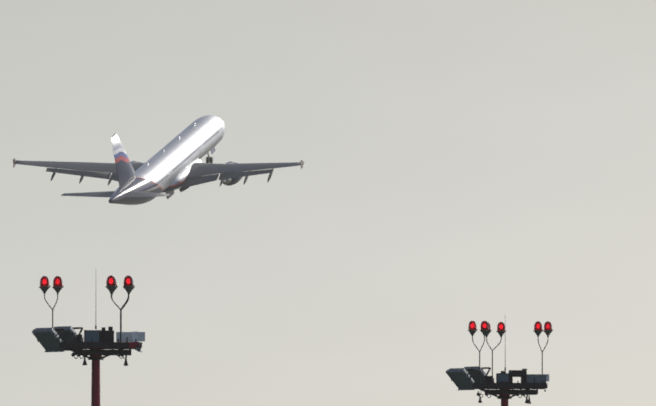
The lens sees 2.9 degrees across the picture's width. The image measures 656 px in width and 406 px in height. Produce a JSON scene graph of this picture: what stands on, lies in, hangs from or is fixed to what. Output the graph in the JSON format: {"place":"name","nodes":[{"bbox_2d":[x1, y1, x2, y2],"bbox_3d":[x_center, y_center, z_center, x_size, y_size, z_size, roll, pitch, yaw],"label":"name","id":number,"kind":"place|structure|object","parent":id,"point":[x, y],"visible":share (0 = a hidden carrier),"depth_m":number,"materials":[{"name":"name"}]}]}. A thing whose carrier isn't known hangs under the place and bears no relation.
{"place":"outdoors","nodes":[
{"label":"outdoors","id":0,"kind":"place"},
{"bbox_2d":[32,275,144,405],"bbox_3d":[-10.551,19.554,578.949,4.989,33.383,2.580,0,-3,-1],"label":"mast","id":1,"kind":"object","parent":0,"point":[63,339],"visible":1,"depth_m":579.00,"materials":[{"name":"black metal"}]},
{"bbox_2d":[13,115,303,204],"bbox_3d":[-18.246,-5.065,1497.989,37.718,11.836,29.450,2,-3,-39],"label":"airliner","id":2,"kind":"object","parent":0,"point":[170,167],"visible":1,"depth_m":1499.18,"materials":[{"name":"white metal"}]},
{"bbox_2d":[0,0,655,405],"label":"sky","id":3,"kind":"structure","parent":0,"point":[493,162],"materials":[{"name":"grey"}]},
{"bbox_2d":[446,321,552,405],"bbox_3d":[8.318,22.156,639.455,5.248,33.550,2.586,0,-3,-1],"label":"mast","id":4,"kind":"object","parent":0,"point":[471,378],"visible":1,"depth_m":639.50,"materials":[{"name":"black metal"}]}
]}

